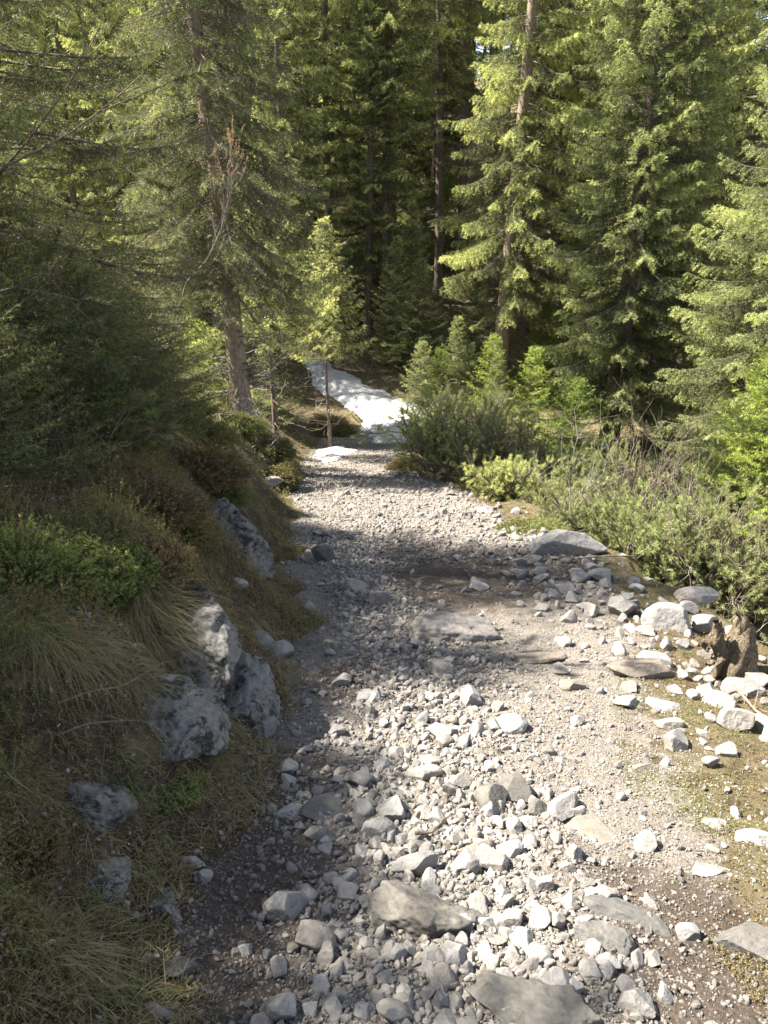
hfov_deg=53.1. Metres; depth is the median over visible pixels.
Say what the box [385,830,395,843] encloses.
loose stone
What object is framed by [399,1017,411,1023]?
loose stone
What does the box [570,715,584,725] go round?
loose stone
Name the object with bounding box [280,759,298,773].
loose stone
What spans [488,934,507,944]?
loose stone
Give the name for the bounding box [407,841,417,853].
loose stone
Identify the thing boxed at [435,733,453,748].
loose stone
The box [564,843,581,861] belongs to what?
loose stone
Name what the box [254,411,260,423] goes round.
rock
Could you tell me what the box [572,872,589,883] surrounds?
loose stone
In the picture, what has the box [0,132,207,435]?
young spruce
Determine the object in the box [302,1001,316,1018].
loose stone
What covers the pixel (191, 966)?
rock
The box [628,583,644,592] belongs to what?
loose stone
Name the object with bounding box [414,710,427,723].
loose stone
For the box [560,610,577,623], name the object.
loose stone
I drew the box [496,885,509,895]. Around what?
loose stone
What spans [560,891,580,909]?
loose stone
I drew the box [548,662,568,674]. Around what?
loose stone
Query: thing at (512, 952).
loose stone
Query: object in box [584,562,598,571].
loose stone
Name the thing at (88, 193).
spruce tree
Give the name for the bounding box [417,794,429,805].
loose stone
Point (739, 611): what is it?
dead shrub
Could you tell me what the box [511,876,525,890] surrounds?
loose stone
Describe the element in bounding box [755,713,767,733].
rock
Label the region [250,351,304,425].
young spruce
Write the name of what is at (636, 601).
loose stone
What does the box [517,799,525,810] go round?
loose stone
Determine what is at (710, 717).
loose stone
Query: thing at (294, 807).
rock
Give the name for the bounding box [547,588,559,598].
loose stone
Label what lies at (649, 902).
loose stone
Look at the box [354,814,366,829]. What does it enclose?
loose stone
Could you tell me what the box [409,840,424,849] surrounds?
loose stone
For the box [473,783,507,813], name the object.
rock
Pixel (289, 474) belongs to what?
heath cushion
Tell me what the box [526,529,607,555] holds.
rock
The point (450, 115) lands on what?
spruce tree
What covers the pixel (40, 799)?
grass tussock
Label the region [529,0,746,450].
spruce tree
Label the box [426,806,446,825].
loose stone
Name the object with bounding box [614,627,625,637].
loose stone
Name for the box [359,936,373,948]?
loose stone
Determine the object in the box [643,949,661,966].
rock
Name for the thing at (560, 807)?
rock
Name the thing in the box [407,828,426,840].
loose stone
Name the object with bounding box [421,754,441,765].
loose stone
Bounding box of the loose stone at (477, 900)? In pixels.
[468,891,488,913]
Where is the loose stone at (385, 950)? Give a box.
[380,940,393,963]
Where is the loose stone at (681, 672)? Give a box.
[677,668,688,678]
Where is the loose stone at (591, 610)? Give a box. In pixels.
[584,602,599,616]
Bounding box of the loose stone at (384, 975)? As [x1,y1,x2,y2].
[377,969,392,985]
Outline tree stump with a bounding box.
[701,612,758,679]
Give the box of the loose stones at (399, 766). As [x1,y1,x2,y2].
[201,468,767,1023]
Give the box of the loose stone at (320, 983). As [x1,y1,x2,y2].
[312,973,329,993]
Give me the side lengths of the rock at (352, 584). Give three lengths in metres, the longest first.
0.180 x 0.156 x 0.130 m
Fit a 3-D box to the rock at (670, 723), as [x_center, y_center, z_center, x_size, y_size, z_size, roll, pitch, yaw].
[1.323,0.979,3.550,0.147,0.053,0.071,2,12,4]
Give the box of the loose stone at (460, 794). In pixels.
[456,788,464,799]
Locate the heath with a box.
[0,386,328,1023]
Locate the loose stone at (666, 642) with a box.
[660,636,672,649]
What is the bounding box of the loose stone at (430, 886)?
[420,879,441,894]
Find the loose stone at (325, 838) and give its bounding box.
[320,835,331,842]
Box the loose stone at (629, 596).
[618,593,633,599]
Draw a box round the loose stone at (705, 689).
[696,683,714,695]
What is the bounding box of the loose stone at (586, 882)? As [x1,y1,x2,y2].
[580,878,594,888]
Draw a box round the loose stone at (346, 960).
[339,956,352,972]
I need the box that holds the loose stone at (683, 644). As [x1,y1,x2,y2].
[676,638,689,649]
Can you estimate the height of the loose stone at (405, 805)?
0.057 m
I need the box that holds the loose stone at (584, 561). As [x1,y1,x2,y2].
[581,554,591,564]
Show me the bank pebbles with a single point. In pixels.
(58, 889)
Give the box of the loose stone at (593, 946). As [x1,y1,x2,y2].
[584,938,601,955]
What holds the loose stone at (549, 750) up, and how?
on the trail
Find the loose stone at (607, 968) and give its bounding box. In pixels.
[599,958,615,979]
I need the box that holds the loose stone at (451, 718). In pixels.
[444,714,457,723]
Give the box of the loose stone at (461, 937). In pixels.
[455,931,467,946]
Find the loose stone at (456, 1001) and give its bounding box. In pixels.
[449,991,463,1009]
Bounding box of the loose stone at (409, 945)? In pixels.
[403,939,416,956]
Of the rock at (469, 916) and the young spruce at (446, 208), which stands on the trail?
the rock at (469, 916)
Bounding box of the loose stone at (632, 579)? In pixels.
[627,576,639,583]
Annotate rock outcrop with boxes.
[66,779,137,837]
[86,856,131,902]
[139,674,230,762]
[148,886,183,935]
[165,585,242,700]
[209,497,274,583]
[222,649,280,740]
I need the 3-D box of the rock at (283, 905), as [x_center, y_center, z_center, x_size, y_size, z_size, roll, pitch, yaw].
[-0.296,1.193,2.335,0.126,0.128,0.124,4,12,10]
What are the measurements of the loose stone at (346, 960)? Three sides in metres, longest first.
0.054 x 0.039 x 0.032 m
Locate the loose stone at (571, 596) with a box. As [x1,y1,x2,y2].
[565,590,577,602]
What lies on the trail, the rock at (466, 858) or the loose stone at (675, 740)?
the rock at (466, 858)
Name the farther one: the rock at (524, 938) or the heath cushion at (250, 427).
the heath cushion at (250, 427)
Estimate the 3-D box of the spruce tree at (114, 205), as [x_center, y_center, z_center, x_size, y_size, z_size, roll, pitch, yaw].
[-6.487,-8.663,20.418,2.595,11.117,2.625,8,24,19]
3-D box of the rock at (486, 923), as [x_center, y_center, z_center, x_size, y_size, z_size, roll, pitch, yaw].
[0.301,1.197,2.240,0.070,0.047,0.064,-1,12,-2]
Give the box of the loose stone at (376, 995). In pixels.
[370,988,383,1005]
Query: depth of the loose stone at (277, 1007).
1.91 m
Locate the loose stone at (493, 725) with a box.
[487,718,500,731]
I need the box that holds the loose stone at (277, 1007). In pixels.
[260,992,295,1022]
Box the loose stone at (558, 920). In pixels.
[551,912,565,928]
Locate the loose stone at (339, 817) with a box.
[334,813,345,823]
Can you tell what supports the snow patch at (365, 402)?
on the ground at (392, 385)
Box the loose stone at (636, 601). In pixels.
[630,599,639,605]
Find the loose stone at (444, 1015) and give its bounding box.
[432,1008,455,1023]
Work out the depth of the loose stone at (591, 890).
2.38 m
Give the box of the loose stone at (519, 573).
[513,568,529,577]
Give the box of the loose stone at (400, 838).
[395,833,407,846]
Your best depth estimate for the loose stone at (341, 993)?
1.99 m
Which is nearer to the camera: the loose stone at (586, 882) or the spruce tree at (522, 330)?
the loose stone at (586, 882)
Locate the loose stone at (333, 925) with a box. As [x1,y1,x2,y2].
[327,920,341,931]
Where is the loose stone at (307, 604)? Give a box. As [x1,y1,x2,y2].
[301,600,315,611]
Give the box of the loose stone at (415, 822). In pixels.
[410,817,425,827]
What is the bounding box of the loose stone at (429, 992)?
[420,986,434,998]
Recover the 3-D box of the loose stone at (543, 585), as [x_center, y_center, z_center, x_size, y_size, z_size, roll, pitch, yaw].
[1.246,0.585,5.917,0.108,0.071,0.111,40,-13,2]
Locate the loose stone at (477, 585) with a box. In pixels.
[469,580,489,590]
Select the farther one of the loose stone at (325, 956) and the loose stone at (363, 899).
the loose stone at (363, 899)
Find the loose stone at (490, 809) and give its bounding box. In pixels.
[482,801,498,816]
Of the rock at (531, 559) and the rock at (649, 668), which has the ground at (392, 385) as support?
the rock at (649, 668)
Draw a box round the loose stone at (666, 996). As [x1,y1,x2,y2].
[658,980,673,1005]
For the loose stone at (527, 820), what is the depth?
2.77 m
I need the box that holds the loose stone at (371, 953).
[363,947,380,960]
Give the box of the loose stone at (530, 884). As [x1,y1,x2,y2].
[526,878,540,892]
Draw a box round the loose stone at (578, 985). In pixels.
[569,978,583,992]
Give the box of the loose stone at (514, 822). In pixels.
[506,816,522,832]
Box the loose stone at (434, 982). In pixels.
[429,974,440,990]
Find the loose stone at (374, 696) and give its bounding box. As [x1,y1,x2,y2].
[368,689,380,703]
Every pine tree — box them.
[0,0,219,355]
[46,371,180,510]
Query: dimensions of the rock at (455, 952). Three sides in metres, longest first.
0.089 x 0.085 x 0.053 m
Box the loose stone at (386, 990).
[379,983,394,997]
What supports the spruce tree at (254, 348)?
on the ground at (392, 385)
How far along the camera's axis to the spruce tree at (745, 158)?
24.54 m
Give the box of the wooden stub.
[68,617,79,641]
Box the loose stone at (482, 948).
[476,940,489,962]
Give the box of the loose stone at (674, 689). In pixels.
[666,684,683,694]
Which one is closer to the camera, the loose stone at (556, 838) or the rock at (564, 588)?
the loose stone at (556, 838)
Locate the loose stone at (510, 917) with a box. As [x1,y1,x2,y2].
[501,908,522,927]
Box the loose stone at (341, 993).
[334,986,348,1000]
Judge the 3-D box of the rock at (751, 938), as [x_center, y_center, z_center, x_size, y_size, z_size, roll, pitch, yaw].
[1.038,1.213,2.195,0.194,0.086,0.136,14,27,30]
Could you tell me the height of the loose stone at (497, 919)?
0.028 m
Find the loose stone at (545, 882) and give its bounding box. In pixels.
[536,874,553,891]
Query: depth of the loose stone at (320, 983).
2.02 m
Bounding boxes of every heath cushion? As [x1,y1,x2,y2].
[0,512,104,604]
[0,815,69,893]
[14,958,83,1023]
[19,525,140,605]
[101,537,164,612]
[103,593,141,613]
[111,469,211,534]
[134,831,168,860]
[137,533,204,596]
[151,766,208,814]
[155,389,222,418]
[164,510,231,554]
[166,440,257,495]
[173,414,244,451]
[201,481,252,508]
[222,409,268,439]
[260,434,299,461]
[267,460,304,490]
[305,410,362,437]
[383,453,426,471]
[490,515,570,535]
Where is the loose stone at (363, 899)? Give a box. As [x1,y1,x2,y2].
[358,895,370,907]
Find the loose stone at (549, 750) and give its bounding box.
[542,746,555,755]
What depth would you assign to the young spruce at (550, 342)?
24.93 m
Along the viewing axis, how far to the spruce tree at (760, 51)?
22.19 m
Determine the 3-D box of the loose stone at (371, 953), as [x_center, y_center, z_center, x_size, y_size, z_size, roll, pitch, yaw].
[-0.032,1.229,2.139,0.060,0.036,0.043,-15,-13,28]
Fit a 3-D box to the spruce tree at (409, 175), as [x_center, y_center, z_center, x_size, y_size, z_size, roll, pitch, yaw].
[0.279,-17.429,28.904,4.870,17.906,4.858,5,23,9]
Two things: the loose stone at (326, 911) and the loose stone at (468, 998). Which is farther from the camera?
the loose stone at (326, 911)
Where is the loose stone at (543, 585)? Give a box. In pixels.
[538,581,549,589]
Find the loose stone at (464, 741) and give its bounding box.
[459,735,470,750]
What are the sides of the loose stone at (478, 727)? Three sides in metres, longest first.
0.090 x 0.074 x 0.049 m
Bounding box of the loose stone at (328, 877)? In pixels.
[323,871,339,885]
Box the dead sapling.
[173,111,247,344]
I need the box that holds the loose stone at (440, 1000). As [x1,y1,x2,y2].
[433,991,448,1008]
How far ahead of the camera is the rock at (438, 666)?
4.15 m
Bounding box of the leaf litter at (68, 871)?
[0,427,325,1022]
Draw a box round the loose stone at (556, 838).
[550,831,562,844]
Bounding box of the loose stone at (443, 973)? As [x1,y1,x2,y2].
[432,962,455,988]
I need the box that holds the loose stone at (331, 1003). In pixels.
[323,993,341,1015]
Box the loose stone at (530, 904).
[524,897,539,912]
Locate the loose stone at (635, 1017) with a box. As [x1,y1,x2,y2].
[630,1012,644,1022]
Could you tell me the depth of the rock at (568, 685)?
3.95 m
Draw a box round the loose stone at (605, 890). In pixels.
[595,884,620,898]
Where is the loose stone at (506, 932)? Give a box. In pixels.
[499,927,513,939]
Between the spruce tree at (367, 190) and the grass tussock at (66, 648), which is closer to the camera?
the grass tussock at (66, 648)
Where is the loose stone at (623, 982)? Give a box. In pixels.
[615,974,636,992]
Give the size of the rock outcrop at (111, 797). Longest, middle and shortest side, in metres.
0.314 x 0.268 x 0.258 m
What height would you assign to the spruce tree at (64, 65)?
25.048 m
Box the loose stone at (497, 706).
[491,700,503,711]
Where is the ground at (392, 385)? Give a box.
[0,79,767,1023]
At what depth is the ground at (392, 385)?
3.14 m
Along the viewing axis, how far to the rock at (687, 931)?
2.20 m
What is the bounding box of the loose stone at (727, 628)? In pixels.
[723,625,731,633]
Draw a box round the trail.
[161,429,767,1023]
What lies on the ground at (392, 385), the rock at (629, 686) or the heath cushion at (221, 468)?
the heath cushion at (221, 468)
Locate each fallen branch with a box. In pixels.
[0,752,44,801]
[57,647,176,712]
[57,704,187,760]
[415,787,450,834]
[576,555,635,562]
[726,676,767,715]
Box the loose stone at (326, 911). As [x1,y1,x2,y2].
[321,902,331,916]
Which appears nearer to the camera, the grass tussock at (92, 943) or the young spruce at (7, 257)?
the grass tussock at (92, 943)
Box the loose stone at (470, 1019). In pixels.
[456,1015,478,1023]
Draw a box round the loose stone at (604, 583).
[598,578,611,588]
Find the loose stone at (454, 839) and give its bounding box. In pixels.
[448,834,461,844]
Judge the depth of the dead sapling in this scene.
7.97 m
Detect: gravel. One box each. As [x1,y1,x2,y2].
[124,505,767,1023]
[277,438,606,565]
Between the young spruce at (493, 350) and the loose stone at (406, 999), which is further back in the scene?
the young spruce at (493, 350)
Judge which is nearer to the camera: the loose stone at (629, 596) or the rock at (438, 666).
the rock at (438, 666)
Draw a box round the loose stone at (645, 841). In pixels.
[633,830,656,853]
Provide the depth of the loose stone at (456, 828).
2.71 m
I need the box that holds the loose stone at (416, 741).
[412,737,420,745]
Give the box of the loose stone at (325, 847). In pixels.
[318,842,332,854]
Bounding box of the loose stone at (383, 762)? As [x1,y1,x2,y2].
[374,755,389,769]
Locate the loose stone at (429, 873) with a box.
[422,867,436,882]
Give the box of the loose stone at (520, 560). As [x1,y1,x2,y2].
[510,557,526,564]
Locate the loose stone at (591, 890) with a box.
[584,886,598,894]
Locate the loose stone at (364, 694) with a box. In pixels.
[356,689,371,702]
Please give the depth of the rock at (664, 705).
3.77 m
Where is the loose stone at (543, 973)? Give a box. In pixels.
[539,969,547,979]
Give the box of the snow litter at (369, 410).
[310,358,405,454]
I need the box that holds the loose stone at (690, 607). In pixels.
[679,601,698,613]
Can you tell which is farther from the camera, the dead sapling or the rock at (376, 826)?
the dead sapling
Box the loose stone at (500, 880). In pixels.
[492,876,505,890]
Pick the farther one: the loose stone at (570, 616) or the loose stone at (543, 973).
the loose stone at (570, 616)
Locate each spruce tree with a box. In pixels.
[0,0,105,309]
[0,0,237,453]
[0,15,158,419]
[0,19,50,104]
[0,47,32,227]
[0,74,40,263]
[1,0,128,254]
[1,2,105,246]
[10,2,116,253]
[45,5,143,333]
[48,0,164,322]
[75,1,163,240]
[81,13,165,327]
[82,0,333,417]
[94,0,186,337]
[105,0,208,378]
[106,0,184,134]
[128,0,271,398]
[130,34,210,346]
[160,6,240,287]
[180,0,306,320]
[201,1,293,409]
[216,0,353,361]
[223,0,299,112]
[253,18,315,168]
[261,0,383,313]
[268,0,306,221]
[273,3,340,173]
[279,2,322,189]
[292,0,354,210]
[307,1,421,262]
[313,0,409,232]
[318,0,431,340]
[318,48,354,167]
[320,5,408,238]
[323,0,450,342]
[332,0,447,280]
[379,0,505,303]
[380,7,435,232]
[385,7,446,209]
[396,1,479,246]
[396,68,452,171]
[397,0,482,259]
[413,0,521,284]
[421,0,486,195]
[428,0,608,398]
[429,14,462,142]
[431,0,509,181]
[461,0,524,236]
[476,10,488,113]
[478,14,508,156]
[483,0,581,258]
[493,0,596,335]
[502,0,611,308]
[503,8,525,155]
[505,1,548,94]
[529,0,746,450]
[531,0,641,348]
[532,2,620,255]
[533,0,620,225]
[553,0,707,371]
[565,1,648,245]
[577,0,767,426]
[620,1,759,205]
[642,28,767,486]
[652,0,767,403]
[656,0,767,383]
[697,2,767,272]
[697,13,767,370]
[710,0,765,120]
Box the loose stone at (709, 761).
[701,756,719,766]
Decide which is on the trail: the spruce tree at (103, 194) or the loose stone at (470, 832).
the loose stone at (470, 832)
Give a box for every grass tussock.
[0,579,120,696]
[0,595,190,753]
[0,743,93,841]
[0,859,130,943]
[27,884,179,1022]
[93,943,222,1023]
[99,650,198,722]
[101,751,161,812]
[108,584,250,702]
[112,565,265,666]
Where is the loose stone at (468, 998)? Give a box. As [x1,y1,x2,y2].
[462,991,475,1004]
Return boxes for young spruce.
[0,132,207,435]
[0,242,156,440]
[0,273,191,474]
[0,288,75,492]
[0,300,131,483]
[1,182,177,368]
[22,261,215,457]
[40,312,214,458]
[106,284,238,424]
[132,244,228,391]
[178,317,252,403]
[203,93,336,436]
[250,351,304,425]
[272,216,376,447]
[292,167,353,321]
[342,153,414,325]
[362,236,430,367]
[372,199,446,354]
[384,257,456,372]
[384,340,449,419]
[398,346,469,430]
[420,175,466,265]
[437,315,475,396]
[441,342,493,431]
[444,276,495,369]
[457,333,530,449]
[498,346,571,467]
[507,304,574,397]
[536,376,619,467]
[635,283,744,454]
[680,343,767,575]
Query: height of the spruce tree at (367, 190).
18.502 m
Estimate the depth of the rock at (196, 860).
2.52 m
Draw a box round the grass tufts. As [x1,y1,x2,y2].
[0,417,314,1023]
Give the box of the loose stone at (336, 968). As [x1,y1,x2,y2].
[330,958,342,980]
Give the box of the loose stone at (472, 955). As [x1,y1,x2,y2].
[466,950,477,960]
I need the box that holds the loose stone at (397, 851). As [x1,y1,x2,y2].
[391,847,405,855]
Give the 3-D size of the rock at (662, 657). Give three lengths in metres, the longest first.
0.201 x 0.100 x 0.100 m
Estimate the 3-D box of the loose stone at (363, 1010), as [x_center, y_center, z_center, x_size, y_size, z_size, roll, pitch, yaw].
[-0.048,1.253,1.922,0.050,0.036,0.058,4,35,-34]
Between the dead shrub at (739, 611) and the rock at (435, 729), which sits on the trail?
the rock at (435, 729)
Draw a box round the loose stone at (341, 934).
[334,928,349,942]
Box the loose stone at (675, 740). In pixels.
[663,728,688,751]
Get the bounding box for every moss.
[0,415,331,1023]
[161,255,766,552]
[429,477,767,1022]
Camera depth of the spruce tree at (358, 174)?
30.85 m
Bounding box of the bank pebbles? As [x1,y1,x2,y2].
[0,437,323,1023]
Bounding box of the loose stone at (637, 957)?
[631,948,643,970]
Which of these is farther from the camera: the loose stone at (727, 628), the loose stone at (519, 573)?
the loose stone at (519, 573)
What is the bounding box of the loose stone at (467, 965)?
[461,960,473,973]
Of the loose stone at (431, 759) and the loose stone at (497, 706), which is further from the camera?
the loose stone at (497, 706)
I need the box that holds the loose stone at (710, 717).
[704,712,716,723]
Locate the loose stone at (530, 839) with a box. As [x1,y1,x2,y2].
[524,834,536,848]
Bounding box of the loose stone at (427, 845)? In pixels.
[419,840,433,851]
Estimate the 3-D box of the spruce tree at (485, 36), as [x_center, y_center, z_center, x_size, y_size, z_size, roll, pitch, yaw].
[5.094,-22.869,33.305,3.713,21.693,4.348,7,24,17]
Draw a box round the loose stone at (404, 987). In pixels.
[395,982,410,994]
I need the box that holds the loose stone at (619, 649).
[611,641,626,656]
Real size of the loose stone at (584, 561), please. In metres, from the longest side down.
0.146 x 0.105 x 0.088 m
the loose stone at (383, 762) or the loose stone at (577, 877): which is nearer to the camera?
the loose stone at (577, 877)
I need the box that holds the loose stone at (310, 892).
[299,883,317,901]
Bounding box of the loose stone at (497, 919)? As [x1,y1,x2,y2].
[489,911,505,928]
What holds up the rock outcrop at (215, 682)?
on the ground at (392, 385)
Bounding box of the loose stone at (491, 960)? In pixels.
[483,953,499,969]
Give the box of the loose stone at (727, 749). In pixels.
[715,741,736,757]
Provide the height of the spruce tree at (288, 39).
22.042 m
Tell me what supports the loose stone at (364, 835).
on the trail
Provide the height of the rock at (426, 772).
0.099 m
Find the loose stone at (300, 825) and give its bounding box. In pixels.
[295,821,305,830]
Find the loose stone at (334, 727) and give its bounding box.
[328,722,345,734]
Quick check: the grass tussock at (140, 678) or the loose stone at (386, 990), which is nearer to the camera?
the loose stone at (386, 990)
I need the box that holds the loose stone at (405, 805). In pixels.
[401,800,411,812]
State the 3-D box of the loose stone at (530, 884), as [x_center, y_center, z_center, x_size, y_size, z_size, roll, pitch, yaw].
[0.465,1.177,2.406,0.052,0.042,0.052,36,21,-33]
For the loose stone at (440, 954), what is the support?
on the trail
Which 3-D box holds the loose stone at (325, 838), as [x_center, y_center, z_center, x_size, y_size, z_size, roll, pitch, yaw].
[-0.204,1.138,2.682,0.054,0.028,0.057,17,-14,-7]
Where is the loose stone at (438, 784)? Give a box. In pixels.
[433,777,443,789]
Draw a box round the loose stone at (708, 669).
[701,666,713,674]
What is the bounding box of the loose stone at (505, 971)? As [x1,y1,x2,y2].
[496,967,513,976]
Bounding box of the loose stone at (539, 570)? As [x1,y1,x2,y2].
[533,566,545,576]
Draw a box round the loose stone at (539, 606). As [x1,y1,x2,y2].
[533,602,548,611]
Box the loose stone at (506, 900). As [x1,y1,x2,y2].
[499,894,514,906]
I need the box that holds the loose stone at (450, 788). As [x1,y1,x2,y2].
[442,782,457,795]
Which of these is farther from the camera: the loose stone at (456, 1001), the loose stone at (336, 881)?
the loose stone at (336, 881)
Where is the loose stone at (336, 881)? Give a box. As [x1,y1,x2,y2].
[332,876,345,892]
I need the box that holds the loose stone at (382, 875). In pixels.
[378,870,388,879]
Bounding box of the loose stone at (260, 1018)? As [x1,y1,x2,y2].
[249,1011,273,1023]
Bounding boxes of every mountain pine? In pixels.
[350,371,522,478]
[394,376,530,473]
[398,395,549,492]
[458,445,567,502]
[471,411,586,496]
[493,456,629,512]
[515,428,631,496]
[535,474,653,551]
[559,431,664,501]
[568,477,731,607]
[581,422,767,550]
[587,468,767,622]
[624,427,767,545]
[666,481,767,643]
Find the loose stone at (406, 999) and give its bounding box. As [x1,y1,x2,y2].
[393,992,414,1009]
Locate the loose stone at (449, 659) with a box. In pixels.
[443,656,454,663]
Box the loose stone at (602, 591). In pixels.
[596,587,607,596]
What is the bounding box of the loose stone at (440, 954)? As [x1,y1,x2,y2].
[436,950,445,961]
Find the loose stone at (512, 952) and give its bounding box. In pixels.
[504,942,520,962]
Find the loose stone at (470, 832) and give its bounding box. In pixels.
[465,828,478,837]
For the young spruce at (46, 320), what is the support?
on the ground at (392, 385)
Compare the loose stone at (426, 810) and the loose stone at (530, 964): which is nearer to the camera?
the loose stone at (530, 964)
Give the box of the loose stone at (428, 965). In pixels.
[421,959,434,975]
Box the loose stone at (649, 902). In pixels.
[643,892,659,909]
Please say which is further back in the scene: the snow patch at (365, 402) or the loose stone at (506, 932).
the snow patch at (365, 402)
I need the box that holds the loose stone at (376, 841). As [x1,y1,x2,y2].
[371,836,381,849]
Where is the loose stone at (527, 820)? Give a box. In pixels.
[519,815,537,828]
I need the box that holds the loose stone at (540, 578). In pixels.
[532,573,548,582]
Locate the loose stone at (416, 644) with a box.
[410,640,421,648]
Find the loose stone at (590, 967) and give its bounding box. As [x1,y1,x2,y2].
[578,957,602,978]
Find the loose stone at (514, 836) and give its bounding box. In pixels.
[509,834,522,840]
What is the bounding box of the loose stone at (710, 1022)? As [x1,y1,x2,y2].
[704,1020,717,1023]
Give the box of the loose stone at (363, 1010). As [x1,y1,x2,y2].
[353,1001,373,1022]
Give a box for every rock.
[138,951,156,964]
[146,1002,174,1022]
[162,955,198,977]
[179,856,205,868]
[196,869,213,881]
[231,577,248,589]
[237,944,251,956]
[253,629,274,649]
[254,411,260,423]
[262,890,307,921]
[265,476,283,485]
[267,639,293,659]
[270,955,286,978]
[276,803,301,817]
[294,919,337,951]
[298,793,343,824]
[311,544,335,561]
[331,672,351,686]
[337,881,357,901]
[343,578,366,591]
[347,769,373,786]
[352,798,374,817]
[360,817,395,837]
[366,880,487,937]
[368,590,390,608]
[374,795,405,821]
[391,850,438,874]
[405,763,442,781]
[406,610,501,643]
[420,943,440,962]
[426,722,456,736]
[427,658,453,676]
[442,940,468,966]
[446,770,474,788]
[450,847,481,874]
[455,684,482,706]
[458,842,480,852]
[459,913,475,933]
[465,970,602,1023]
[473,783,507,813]
[474,842,508,871]
[477,506,494,512]
[477,917,498,931]
[495,713,528,734]
[497,773,532,803]
[499,839,523,857]
[509,928,534,954]
[513,652,566,663]
[524,554,542,564]
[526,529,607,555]
[527,798,546,815]
[528,905,551,931]
[528,942,552,962]
[547,791,578,821]
[554,582,574,594]
[559,679,585,691]
[564,809,617,845]
[569,569,591,582]
[574,920,634,956]
[576,602,585,610]
[583,894,672,937]
[588,568,610,581]
[595,951,621,969]
[605,658,672,678]
[607,596,637,615]
[612,695,636,707]
[616,987,655,1019]
[619,680,636,692]
[623,623,636,631]
[632,763,651,771]
[636,624,655,636]
[638,650,673,667]
[640,602,691,633]
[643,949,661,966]
[645,696,680,710]
[654,717,684,729]
[673,586,719,607]
[675,922,700,940]
[691,614,717,632]
[692,862,728,877]
[696,649,712,660]
[701,690,736,707]
[702,818,727,827]
[711,922,767,960]
[716,706,754,731]
[720,677,765,698]
[734,828,767,845]
[743,671,767,686]
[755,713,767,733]
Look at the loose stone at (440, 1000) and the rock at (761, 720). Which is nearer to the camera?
the loose stone at (440, 1000)
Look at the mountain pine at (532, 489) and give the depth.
10.29 m
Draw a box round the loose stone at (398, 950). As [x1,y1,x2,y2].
[388,943,409,960]
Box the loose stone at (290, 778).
[281,773,295,784]
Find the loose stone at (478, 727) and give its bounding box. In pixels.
[472,720,484,736]
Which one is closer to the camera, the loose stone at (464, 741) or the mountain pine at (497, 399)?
the loose stone at (464, 741)
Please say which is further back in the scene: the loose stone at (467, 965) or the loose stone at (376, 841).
the loose stone at (376, 841)
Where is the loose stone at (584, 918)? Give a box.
[576,915,594,921]
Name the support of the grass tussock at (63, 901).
on the ground at (392, 385)
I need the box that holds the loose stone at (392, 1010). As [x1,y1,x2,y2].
[376,997,412,1023]
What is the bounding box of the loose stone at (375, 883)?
[369,877,382,890]
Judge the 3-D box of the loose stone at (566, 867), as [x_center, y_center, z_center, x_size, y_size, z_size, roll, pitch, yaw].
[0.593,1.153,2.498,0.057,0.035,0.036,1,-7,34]
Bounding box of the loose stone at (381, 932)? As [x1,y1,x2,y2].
[376,923,386,939]
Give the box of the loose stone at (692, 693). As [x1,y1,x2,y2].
[686,688,699,699]
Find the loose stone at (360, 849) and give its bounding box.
[355,843,367,855]
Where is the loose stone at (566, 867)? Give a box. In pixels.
[559,861,575,873]
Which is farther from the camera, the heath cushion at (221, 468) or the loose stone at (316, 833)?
the heath cushion at (221, 468)
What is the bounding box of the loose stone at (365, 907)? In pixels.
[362,901,368,912]
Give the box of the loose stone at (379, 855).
[373,849,384,862]
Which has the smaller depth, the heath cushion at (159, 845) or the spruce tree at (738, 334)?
the heath cushion at (159, 845)
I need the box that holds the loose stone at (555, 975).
[541,966,570,984]
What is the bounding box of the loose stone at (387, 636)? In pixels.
[381,633,393,639]
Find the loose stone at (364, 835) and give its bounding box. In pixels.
[361,833,368,841]
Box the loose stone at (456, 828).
[450,824,463,834]
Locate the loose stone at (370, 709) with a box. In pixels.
[363,705,375,713]
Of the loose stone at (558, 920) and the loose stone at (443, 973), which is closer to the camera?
the loose stone at (443, 973)
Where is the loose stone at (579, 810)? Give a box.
[571,805,586,815]
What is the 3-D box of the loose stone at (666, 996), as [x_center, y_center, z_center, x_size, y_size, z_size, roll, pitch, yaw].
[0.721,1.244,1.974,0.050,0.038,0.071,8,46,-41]
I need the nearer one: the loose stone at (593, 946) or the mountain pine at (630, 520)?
the loose stone at (593, 946)
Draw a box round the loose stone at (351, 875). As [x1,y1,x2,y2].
[339,867,356,881]
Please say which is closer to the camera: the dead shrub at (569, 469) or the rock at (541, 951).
the rock at (541, 951)
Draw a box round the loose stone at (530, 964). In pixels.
[520,957,539,971]
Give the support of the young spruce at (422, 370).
on the ground at (392, 385)
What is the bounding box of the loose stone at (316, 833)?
[304,825,327,841]
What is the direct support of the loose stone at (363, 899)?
on the trail
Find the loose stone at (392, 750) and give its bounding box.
[388,746,403,757]
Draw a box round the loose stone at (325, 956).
[317,941,334,965]
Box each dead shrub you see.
[125,250,187,348]
[185,341,268,420]
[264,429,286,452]
[517,411,629,523]
[546,380,753,530]
[626,438,699,517]
[708,595,767,642]
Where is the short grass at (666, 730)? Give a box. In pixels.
[494,504,759,901]
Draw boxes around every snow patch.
[305,358,427,443]
[313,446,357,462]
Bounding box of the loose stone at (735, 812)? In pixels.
[730,806,741,818]
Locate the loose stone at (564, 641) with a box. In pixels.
[557,636,571,646]
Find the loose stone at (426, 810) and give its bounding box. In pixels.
[420,804,431,819]

